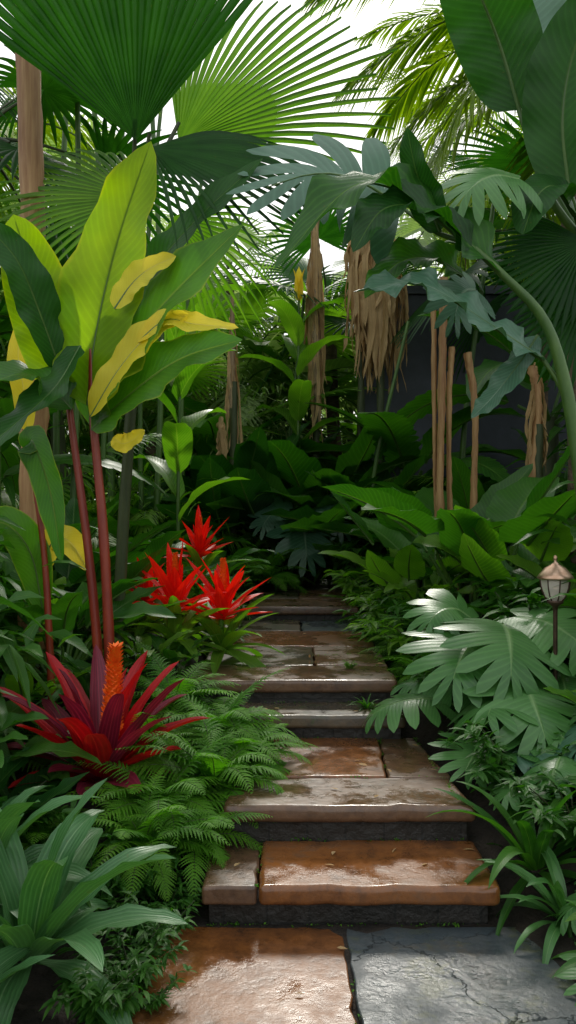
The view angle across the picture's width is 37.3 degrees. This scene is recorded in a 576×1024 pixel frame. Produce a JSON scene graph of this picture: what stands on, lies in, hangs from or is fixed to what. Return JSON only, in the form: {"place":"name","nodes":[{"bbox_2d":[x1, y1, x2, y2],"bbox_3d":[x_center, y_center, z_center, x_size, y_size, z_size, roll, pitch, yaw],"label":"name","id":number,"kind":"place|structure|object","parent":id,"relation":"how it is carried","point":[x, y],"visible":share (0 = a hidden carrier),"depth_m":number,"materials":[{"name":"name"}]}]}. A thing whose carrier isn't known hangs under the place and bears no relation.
{"place":"outdoors","nodes":[
{"label":"outdoors","id":0,"kind":"place"},
{"bbox_2d":[149,335,356,430],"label":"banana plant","id":1,"kind":"object","parent":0,"point":[338,364],"visible":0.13,"depth_m":11.35,"materials":[{"name":"green plant"}]},
{"bbox_2d":[0,0,522,499],"label":"sky","id":2,"kind":"structure","parent":0,"point":[370,16],"materials":[{"name":"white"}]},
{"bbox_2d":[0,568,575,1023],"bbox_3d":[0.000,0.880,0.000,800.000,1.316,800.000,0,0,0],"label":"ground","id":3,"kind":"structure","parent":0,"point":[484,836],"depth_m":3.22,"materials":[{"name":"soil"}]},
{"bbox_2d":[0,935,52,982],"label":"dracaena plant","id":4,"kind":"object","parent":3,"relation":"on","point":[11,955],"visible":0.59,"depth_m":2.45,"materials":[{"name":"green plant"}]},
{"bbox_2d":[15,53,49,669],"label":"tree trunk","id":5,"kind":"object","parent":3,"relation":"on","point":[30,142],"visible":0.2,"depth_m":4.94,"materials":[{"name":"brown wood"}]},
{"bbox_2d":[0,746,89,820],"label":"birds nest plant","id":6,"kind":"object","parent":3,"relation":"on","point":[9,768],"visible":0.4,"depth_m":3.41,"materials":[{"name":"green plant"}]},
{"bbox_2d":[0,650,90,730],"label":"broadleaf plant","id":7,"kind":"object","parent":3,"relation":"on","point":[12,683],"visible":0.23,"depth_m":4.14,"materials":[{"name":"green plant"}]},
{"bbox_2d":[17,763,81,841],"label":"leafy shrub","id":8,"kind":"object","parent":3,"relation":"on","point":[56,814],"visible":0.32,"depth_m":3.28,"materials":[{"name":"green plant"}]},
{"bbox_2d":[0,697,101,767],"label":"broadleaf plant","id":9,"kind":"object","parent":3,"relation":"on","point":[38,744],"visible":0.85,"depth_m":3.47,"materials":[{"name":"green plant"}]},
{"bbox_2d":[0,785,112,917],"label":"dracaena plant","id":10,"kind":"object","parent":3,"relation":"on","point":[13,810],"visible":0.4,"depth_m":2.87,"materials":[{"name":"green plant"}]},
{"bbox_2d":[0,64,160,234],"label":"feather palm","id":11,"kind":"object","parent":3,"relation":"on","point":[88,141],"visible":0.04,"depth_m":9.75,"materials":[{"name":"green plant"}]},
{"bbox_2d":[1,433,161,549],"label":"feather palm","id":12,"kind":"object","parent":3,"relation":"on","point":[5,499],"visible":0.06,"depth_m":7.64,"materials":[{"name":"green plant"}]},
{"bbox_2d":[0,395,167,496],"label":"banana plant","id":13,"kind":"object","parent":3,"relation":"on","point":[10,466],"visible":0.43,"depth_m":6.83,"materials":[{"name":"green plant"}]},
{"bbox_2d":[43,828,134,911],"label":"leafy shrub","id":14,"kind":"object","parent":3,"relation":"on","point":[113,885],"visible":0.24,"depth_m":3.09,"materials":[{"name":"green plant"}]},
{"bbox_2d":[0,552,184,680],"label":"broadleaf plant","id":15,"kind":"object","parent":3,"relation":"on","point":[66,609],"visible":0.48,"depth_m":4.58,"materials":[{"name":"green plant"}]},
{"bbox_2d":[0,497,185,648],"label":"birds nest plant","id":16,"kind":"object","parent":3,"relation":"on","point":[73,573],"visible":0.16,"depth_m":5.48,"materials":[{"name":"green plant"}]},
{"bbox_2d":[0,778,187,1023],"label":"dracaena plant","id":17,"kind":"object","parent":3,"relation":"on","point":[47,899],"visible":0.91,"depth_m":2.59,"materials":[{"name":"green plant"}]},
{"bbox_2d":[38,930,160,1023],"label":"leafy shrub","id":18,"kind":"object","parent":3,"relation":"on","point":[84,1006],"visible":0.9,"depth_m":2.42,"materials":[{"name":"green plant"}]},
{"bbox_2d":[0,0,203,310],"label":"fan palm","id":19,"kind":"object","parent":3,"relation":"on","point":[57,99],"visible":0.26,"depth_m":6.83,"materials":[{"name":"green plant"}]},
{"bbox_2d":[0,641,207,794],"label":"red bromeliad","id":20,"kind":"object","parent":3,"relation":"on","point":[100,725],"visible":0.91,"depth_m":3.65,"materials":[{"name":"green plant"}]},
{"bbox_2d":[0,302,212,489],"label":"banana plant","id":21,"kind":"object","parent":3,"relation":"on","point":[191,406],"visible":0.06,"depth_m":9.89,"materials":[{"name":"green plant"}]},
{"bbox_2d":[55,900,196,990],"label":"leafy shrub","id":22,"kind":"object","parent":3,"relation":"on","point":[132,960],"visible":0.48,"depth_m":2.72,"materials":[{"name":"green plant"}]},
{"bbox_2d":[0,141,262,702],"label":"canna plant","id":23,"kind":"object","parent":3,"relation":"on","point":[94,317],"visible":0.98,"depth_m":4.11,"materials":[{"name":"green plant"}]},
{"bbox_2d":[53,529,213,629],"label":"broadleaf plant","id":24,"kind":"object","parent":3,"relation":"on","point":[169,537],"visible":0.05,"depth_m":6.18,"materials":[{"name":"green plant"}]},
{"bbox_2d":[85,629,192,681],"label":"broadleaf plant","id":25,"kind":"object","parent":3,"relation":"on","point":[145,639],"visible":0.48,"depth_m":4.76,"materials":[{"name":"green plant"}]},
{"bbox_2d":[92,960,196,1018],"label":"leafy shrub","id":26,"kind":"object","parent":3,"relation":"on","point":[161,996],"visible":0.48,"depth_m":2.58,"materials":[{"name":"green plant"}]},
{"bbox_2d":[60,767,233,902],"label":"fern","id":27,"kind":"object","parent":3,"relation":"on","point":[135,825],"visible":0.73,"depth_m":3.23,"materials":[{"name":"green plant"}]},
{"bbox_2d":[102,888,201,948],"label":"leafy shrub","id":28,"kind":"object","parent":3,"relation":"on","point":[142,933],"visible":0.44,"depth_m":2.93,"materials":[{"name":"green plant"}]},
{"bbox_2d":[114,849,195,904],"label":"leafy shrub","id":29,"kind":"object","parent":3,"relation":"on","point":[147,887],"visible":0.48,"depth_m":3.18,"materials":[{"name":"green plant"}]},
{"bbox_2d":[150,118,163,524],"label":"bamboo stem","id":30,"kind":"object","parent":3,"relation":"on","point":[156,499],"visible":0.25,"depth_m":8.48,"materials":[{"name":"plant"}]},
{"bbox_2d":[0,119,327,592],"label":"background foliage","id":31,"kind":"object","parent":3,"relation":"on","point":[4,340],"visible":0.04,"depth_m":9.38,"materials":[{"name":"green plant"}]},
{"bbox_2d":[122,633,218,679],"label":"broadleaf plant","id":32,"kind":"object","parent":3,"relation":"on","point":[157,641],"visible":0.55,"depth_m":4.88,"materials":[{"name":"green plant"}]},
{"bbox_2d":[66,728,276,846],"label":"fern","id":33,"kind":"object","parent":3,"relation":"on","point":[197,802],"visible":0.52,"depth_m":3.43,"materials":[{"name":"green plant"}]},
{"bbox_2d":[63,329,285,537],"bbox_3d":[-1.665,-0.825,10.740,3.255,3.141,2.703,0,0,8],"label":"fan palm","id":34,"kind":"object","parent":3,"relation":"on","point":[198,379],"visible":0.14,"depth_m":10.39,"materials":[{"name":"green plant"}]},
{"bbox_2d":[91,457,267,573],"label":"feather palm","id":35,"kind":"object","parent":3,"relation":"on","point":[147,515],"visible":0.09,"depth_m":8.73,"materials":[{"name":"green plant"}]},
{"bbox_2d":[122,536,243,673],"bbox_3d":[-0.674,0.561,5.136,0.823,0.844,0.782,0,0,-28],"label":"scarlet bromeliad","id":36,"kind":"object","parent":3,"relation":"on","point":[174,588],"visible":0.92,"depth_m":5.09,"materials":[{"name":"red plant"}]},
{"bbox_2d":[125,641,240,726],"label":"fern","id":37,"kind":"object","parent":3,"relation":"on","point":[191,688],"visible":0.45,"depth_m":4.42,"materials":[{"name":"green plant"}]},
{"bbox_2d":[18,305,356,531],"bbox_3d":[-1.633,-1.366,12.561,6.217,4.965,5.475,0,0,0],"label":"background foliage","id":38,"kind":"object","parent":3,"relation":"on","point":[282,423],"visible":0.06,"depth_m":11.17,"materials":[{"name":"green plant"}]},
{"bbox_2d":[134,284,249,559],"bbox_3d":[-0.893,-0.496,7.023,1.105,2.793,1.138,0,0,-36],"label":"canna plant","id":39,"kind":"object","parent":3,"relation":"on","point":[177,440],"visible":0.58,"depth_m":6.96,"materials":[{"name":"green plant"}]},
{"bbox_2d":[116,508,272,562],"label":"broadleaf plant","id":40,"kind":"object","parent":3,"relation":"on","point":[172,527],"visible":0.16,"depth_m":8.38,"materials":[{"name":"green plant"}]},
{"bbox_2d":[120,771,272,897],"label":"fern","id":41,"kind":"object","parent":3,"relation":"on","point":[218,853],"visible":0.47,"depth_m":3.29,"materials":[{"name":"green plant"}]},
{"bbox_2d":[0,0,399,665],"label":"fan palm","id":42,"kind":"object","parent":3,"relation":"on","point":[128,66],"visible":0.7,"depth_m":4.62,"materials":[{"name":"green plant"}]},
{"bbox_2d":[115,702,290,828],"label":"fern","id":43,"kind":"object","parent":3,"relation":"on","point":[209,765],"visible":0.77,"depth_m":3.64,"materials":[{"name":"green plant"}]},
{"bbox_2d":[162,505,248,595],"bbox_3d":[-0.651,0.298,6.409,0.697,0.714,0.662,0,0,37],"label":"scarlet bromeliad","id":44,"kind":"object","parent":3,"relation":"on","point":[199,547],"visible":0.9,"depth_m":6.35,"materials":[{"name":"red plant"}]},
{"bbox_2d":[89,422,342,564],"bbox_3d":[-0.351,-0.210,9.650,3.609,1.721,2.468,-3,-1,-25],"label":"birds nest plant","id":45,"kind":"object","parent":3,"relation":"on","point":[218,467],"visible":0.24,"depth_m":8.74,"materials":[{"name":"green plant"}]},
{"bbox_2d":[156,557,284,672],"bbox_3d":[-0.402,0.675,5.247,0.797,0.818,0.853,0,0,3],"label":"scarlet bromeliad","id":46,"kind":"object","parent":3,"relation":"on","point":[227,637],"visible":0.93,"depth_m":5.19,"materials":[{"name":"red plant"}]},
{"bbox_2d":[138,667,313,763],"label":"fern","id":47,"kind":"object","parent":3,"relation":"on","point":[248,713],"visible":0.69,"depth_m":4.07,"materials":[{"name":"green plant"}]},
{"bbox_2d":[83,405,383,503],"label":"banana plant","id":48,"kind":"object","parent":3,"relation":"on","point":[204,427],"visible":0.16,"depth_m":10.12,"materials":[{"name":"green plant"}]},
{"bbox_2d":[225,296,242,575],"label":"dry palm trunk","id":49,"kind":"object","parent":3,"relation":"on","point":[232,397],"visible":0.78,"depth_m":9.48,"materials":[{"name":"brown plant"}]},
{"bbox_2d":[116,256,353,491],"bbox_3d":[-0.851,-1.456,12.377,3.398,4.296,4.098,0,0,-43],"label":"fan palm","id":50,"kind":"object","parent":3,"relation":"on","point":[250,315],"visible":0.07,"depth_m":11.59,"materials":[{"name":"green plant"}]},
{"bbox_2d":[162,703,316,787],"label":"fern","id":51,"kind":"object","parent":3,"relation":"on","point":[269,749],"visible":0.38,"depth_m":3.89,"materials":[{"name":"green plant"}]},
{"bbox_2d":[185,208,308,390],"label":"fan palm","id":52,"kind":"object","parent":3,"relation":"on","point":[249,248],"visible":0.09,"depth_m":15.32,"materials":[{"name":"green plant"}]},
{"bbox_2d":[169,294,356,547],"bbox_3d":[-0.588,-1.026,11.813,3.788,3.528,3.585,-2,1,16],"label":"feather palm","id":53,"kind":"object","parent":3,"relation":"on","point":[247,375],"visible":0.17,"depth_m":11.46,"materials":[{"name":"green plant"}]},
{"bbox_2d":[134,425,411,570],"bbox_3d":[-0.182,-0.197,9.633,3.568,1.834,3.804,0,0,2],"label":"birds nest plant","id":54,"kind":"object","parent":3,"relation":"on","point":[243,491],"visible":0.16,"depth_m":8.70,"materials":[{"name":"green plant"}]},
{"bbox_2d":[232,548,314,592],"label":"fern","id":55,"kind":"object","parent":3,"relation":"on","point":[267,571],"visible":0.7,"depth_m":8.46,"materials":[{"name":"green plant"}]},
{"bbox_2d":[0,477,575,796],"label":"background foliage","id":56,"kind":"object","parent":3,"relation":"on","point":[14,660],"visible":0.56,"depth_m":3.98,"materials":[{"name":"green plant"}]},
{"bbox_2d":[0,333,575,619],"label":"background foliage","id":57,"kind":"object","parent":3,"relation":"on","point":[564,481],"visible":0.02,"depth_m":8.36,"materials":[{"name":"green plant"}]},
{"bbox_2d":[239,267,350,448],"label":"canna plant","id":58,"kind":"object","parent":3,"relation":"on","point":[300,352],"visible":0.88,"depth_m":10.12,"materials":[{"name":"green plant"}]},
{"bbox_2d":[147,444,446,575],"bbox_3d":[0.193,-0.025,9.610,3.269,1.485,3.115,0,0,14],"label":"birds nest plant","id":59,"kind":"object","parent":3,"relation":"on","point":[337,512],"visible":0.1,"depth_m":8.96,"materials":[{"name":"green plant"}]},
{"bbox_2d":[247,493,351,581],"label":"monstera plant","id":60,"kind":"object","parent":3,"relation":"on","point":[304,541],"visible":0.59,"depth_m":8.69,"materials":[{"name":"green plant"}]},
{"bbox_2d":[211,277,396,475],"bbox_3d":[0.394,-1.146,11.943,3.287,3.849,4.015,0,0,7],"label":"fan palm","id":61,"kind":"object","parent":3,"relation":"on","point":[349,388],"visible":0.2,"depth_m":11.32,"materials":[{"name":"green plant"}]},
{"bbox_2d":[303,220,326,578],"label":"dry palm trunk","id":62,"kind":"object","parent":3,"relation":"on","point":[314,326],"visible":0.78,"depth_m":10.30,"materials":[{"name":"brown plant"}]},
{"bbox_2d":[214,193,444,456],"bbox_3d":[0.528,-1.602,11.807,3.764,4.797,3.889,-2,-2,-36],"label":"fan palm","id":63,"kind":"object","parent":3,"relation":"on","point":[330,233],"visible":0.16,"depth_m":11.24,"materials":[{"name":"green plant"}]},
{"bbox_2d":[188,579,499,926],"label":"stone steps","id":64,"kind":"structure","parent":3,"relation":"on","point":[364,880],"depth_m":3.48,"materials":[{"name":"brown stone"}]},
{"bbox_2d":[189,411,498,510],"bbox_3d":[0.483,-0.281,10.458,3.969,1.820,3.843,0,0,-14],"label":"birds nest plant","id":65,"kind":"object","parent":3,"relation":"on","point":[294,463],"visible":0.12,"depth_m":9.48,"materials":[{"name":"green plant"}]},
{"bbox_2d":[255,454,446,568],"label":"birds nest plant","id":66,"kind":"object","parent":3,"relation":"on","point":[409,471],"visible":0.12,"depth_m":8.84,"materials":[{"name":"green plant"}]},
{"bbox_2d":[342,240,367,574],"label":"dry palm fronds","id":67,"kind":"object","parent":3,"relation":"on","point":[349,256],"visible":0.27,"depth_m":10.16,"materials":[{"name":"brown plant"}]},
{"bbox_2d":[324,569,421,612],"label":"leafy shrub","id":68,"kind":"object","parent":3,"relation":"on","point":[350,584],"visible":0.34,"depth_m":7.27,"materials":[{"name":"green plant"}]},
{"bbox_2d":[351,239,408,552],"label":"dry palm fronds","id":69,"kind":"object","parent":3,"relation":"on","point":[378,313],"visible":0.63,"depth_m":10.03,"materials":[{"name":"brown plant"}]},
{"bbox_2d":[342,582,431,623],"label":"leafy shrub","id":70,"kind":"object","parent":3,"relation":"on","point":[362,599],"visible":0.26,"depth_m":6.32,"materials":[{"name":"green plant"}]},
{"bbox_2d":[291,180,504,312],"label":"fan palm","id":71,"kind":"object","parent":3,"relation":"on","point":[411,226],"visible":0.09,"depth_m":12.59,"materials":[{"name":"green plant"}]},
{"bbox_2d":[226,128,575,496],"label":"split leaf philodendron","id":72,"kind":"object","parent":3,"relation":"on","point":[378,194],"visible":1,"depth_m":4.00,"materials":[{"name":"green plant"}]},
{"bbox_2d":[332,587,480,645],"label":"leafy shrub","id":73,"kind":"object","parent":3,"relation":"on","point":[397,609],"visible":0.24,"depth_m":5.93,"materials":[{"name":"green plant"}]},
{"bbox_2d":[261,459,554,581],"bbox_3d":[1.514,0.075,9.195,2.790,1.474,2.765,0,0,21],"label":"birds nest plant","id":74,"kind":"object","parent":3,"relation":"on","point":[307,511],"visible":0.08,"depth_m":8.69,"materials":[{"name":"green plant"}]},
{"bbox_2d":[318,545,505,605],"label":"elephant ear plant","id":75,"kind":"object","parent":3,"relation":"on","point":[409,563],"visible":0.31,"depth_m":6.56,"materials":[{"name":"green plant"}]},
{"bbox_2d":[307,456,522,588],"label":"birds nest plant","id":76,"kind":"object","parent":3,"relation":"on","point":[461,483],"visible":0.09,"depth_m":8.02,"materials":[{"name":"green plant"}]},
{"bbox_2d":[342,610,489,666],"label":"leafy shrub","id":77,"kind":"object","parent":3,"relation":"on","point":[401,641],"visible":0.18,"depth_m":5.26,"materials":[{"name":"green plant"}]},
{"bbox_2d":[307,402,529,481],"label":"banana plant","id":78,"kind":"object","parent":3,"relation":"on","point":[395,431],"visible":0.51,"depth_m":9.36,"materials":[{"name":"green plant"}]},
{"bbox_2d":[362,556,486,611],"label":"broadleaf plant","id":79,"kind":"object","parent":3,"relation":"on","point":[433,580],"visible":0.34,"depth_m":6.34,"materials":[{"name":"green plant"}]},
{"bbox_2d":[430,310,436,516],"bbox_3d":[1.305,-0.500,7.498,0.104,2.801,0.062,0,0,0],"label":"bamboo pole","id":80,"kind":"object","parent":3,"relation":"on","point":[434,376],"visible":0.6,"depth_m":7.48,"materials":[{"name":"brown wood"}]},
{"bbox_2d":[299,0,575,563],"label":"feather palm","id":81,"kind":"object","parent":3,"relation":"on","point":[439,59],"visible":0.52,"depth_m":6.93,"materials":[{"name":"green plant"}]},
{"bbox_2d":[436,276,447,555],"bbox_3d":[1.369,-0.573,7.449,0.156,2.955,0.096,0,0,0],"label":"bamboo pole","id":82,"kind":"object","parent":3,"relation":"on","point":[441,403],"visible":0.54,"depth_m":7.42,"materials":[{"name":"brown wood"}]},
{"bbox_2d":[322,446,575,619],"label":"elephant ear plant","id":83,"kind":"object","parent":3,"relation":"on","point":[517,506],"visible":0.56,"depth_m":5.81,"materials":[{"name":"green plant"}]},
{"bbox_2d":[326,463,575,596],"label":"elephant ear plant","id":84,"kind":"object","parent":3,"relation":"on","point":[391,537],"visible":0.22,"depth_m":7.29,"materials":[{"name":"green plant"}]},
{"bbox_2d":[446,346,458,589],"bbox_3d":[1.454,-0.274,7.498,0.130,2.354,0.071,0,0,0],"label":"bamboo pole","id":85,"kind":"object","parent":3,"relation":"on","point":[451,355],"visible":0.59,"depth_m":7.48,"materials":[{"name":"brown wood"}]},
{"bbox_2d":[351,4,560,281],"bbox_3d":[2.713,-2.132,7.759,3.665,6.007,3.552,0,0,-12],"label":"feather palm","id":86,"kind":"object","parent":3,"relation":"on","point":[526,173],"visible":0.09,"depth_m":8.48,"materials":[{"name":"green plant"}]},
{"bbox_2d":[352,70,560,285],"bbox_3d":[3.249,-2.632,11.802,3.994,6.725,4.157,0,0,37],"label":"feather palm","id":87,"kind":"object","parent":3,"relation":"on","point":[487,205],"visible":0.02,"depth_m":11.86,"materials":[{"name":"green plant"}]},
{"bbox_2d":[364,286,567,571],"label":"garden wall","id":88,"kind":"structure","parent":3,"relation":"on","point":[497,432],"depth_m":10.60,"materials":[{"name":"grey stone"}]},
{"bbox_2d":[362,677,575,790],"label":"monstera plant","id":89,"kind":"object","parent":3,"relation":"on","point":[409,701],"visible":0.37,"depth_m":4.11,"materials":[{"name":"green plant"}]},
{"bbox_2d":[375,311,566,476],"bbox_3d":[2.819,-0.660,8.826,3.323,2.984,3.434,4,0,-41],"label":"banana plant","id":90,"kind":"object","parent":3,"relation":"on","point":[416,409],"visible":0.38,"depth_m":8.78,"materials":[{"name":"green plant"}]},
{"bbox_2d":[464,352,478,574],"bbox_3d":[1.611,-0.252,7.499,0.131,2.305,0.083,0,0,0],"label":"bamboo pole","id":91,"kind":"object","parent":3,"relation":"on","point":[468,360],"visible":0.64,"depth_m":7.48,"materials":[{"name":"brown wood"}]},
{"bbox_2d":[390,112,560,415],"bbox_3d":[2.927,-2.012,9.734,3.936,5.588,4.069,0,0,-9],"label":"fan palm","id":92,"kind":"object","parent":3,"relation":"on","point":[496,158],"visible":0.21,"depth_m":9.30,"materials":[{"name":"green plant"}]},
{"bbox_2d":[396,589,575,764],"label":"monstera plant","id":93,"kind":"object","parent":3,"relation":"on","point":[488,654],"visible":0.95,"depth_m":4.12,"materials":[{"name":"green plant"}]},
{"bbox_2d":[412,505,575,620],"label":"elephant ear plant","id":94,"kind":"object","parent":3,"relation":"on","point":[482,561],"visible":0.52,"depth_m":5.46,"materials":[{"name":"green plant"}]},
{"bbox_2d":[429,781,575,937],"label":"cordyline plant","id":95,"kind":"object","parent":3,"relation":"on","point":[530,849],"visible":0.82,"depth_m":3.25,"materials":[{"name":"green plant"}]},
{"bbox_2d":[440,0,575,234],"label":"banana plant","id":96,"kind":"object","parent":3,"relation":"on","point":[519,56],"visible":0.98,"depth_m":4.37,"materials":[{"name":"green plant"}]},
{"bbox_2d":[450,718,575,796],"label":"leafy shrub","id":97,"kind":"object","parent":3,"relation":"on","point":[488,747],"visible":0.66,"depth_m":3.65,"materials":[{"name":"green plant"}]},
{"bbox_2d":[471,576,570,672],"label":"leafy shrub","id":98,"kind":"object","parent":3,"relation":"on","point":[505,610],"visible":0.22,"depth_m":4.91,"materials":[{"name":"green plant"}]},
{"bbox_2d":[471,733,575,811],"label":"monstera plant","id":99,"kind":"object","parent":3,"relation":"on","point":[564,765],"visible":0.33,"depth_m":3.55,"materials":[{"name":"green plant"}]},
{"bbox_2d":[473,743,575,849],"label":"leafy shrub","id":100,"kind":"object","parent":3,"relation":"on","point":[567,808],"visible":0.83,"depth_m":3.36,"materials":[{"name":"green plant"}]},
{"bbox_2d":[478,837,575,963],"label":"cordyline plant","id":101,"kind":"object","parent":3,"relation":"on","point":[553,933],"visible":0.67,"depth_m":3.06,"materials":[{"name":"green plant"}]},
{"bbox_2d":[482,216,575,388],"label":"fan palm","id":102,"kind":"object","parent":3,"relation":"on","point":[548,245],"visible":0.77,"depth_m":4.34,"materials":[{"name":"green plant"}]},
{"bbox_2d":[525,362,547,477],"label":"dry palm trunk","id":103,"kind":"object","parent":3,"relation":"on","point":[541,448],"visible":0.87,"depth_m":7.28,"materials":[{"name":"brown plant"}]},
{"bbox_2d":[537,555,573,681],"bbox_3d":[1.300,0.655,4.150,0.176,0.890,0.176,0,0,0],"label":"garden lantern","id":104,"kind":"object","parent":3,"relation":"on","point":[555,573],"visible":0.92,"depth_m":4.11,"materials":[{"name":"beige metal"}]},
{"bbox_2d":[555,878,575,1005],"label":"plant","id":105,"kind":"object","parent":3,"relation":"on","point":[570,973],"visible":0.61,"depth_m":2.88,"materials":[{"name":"green plant"}]},
{"bbox_2d":[132,927,575,1023],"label":"stone pavement","id":106,"kind":"structure","parent":0,"point":[457,975],"depth_m":2.73,"materials":[{"name":"stone"}]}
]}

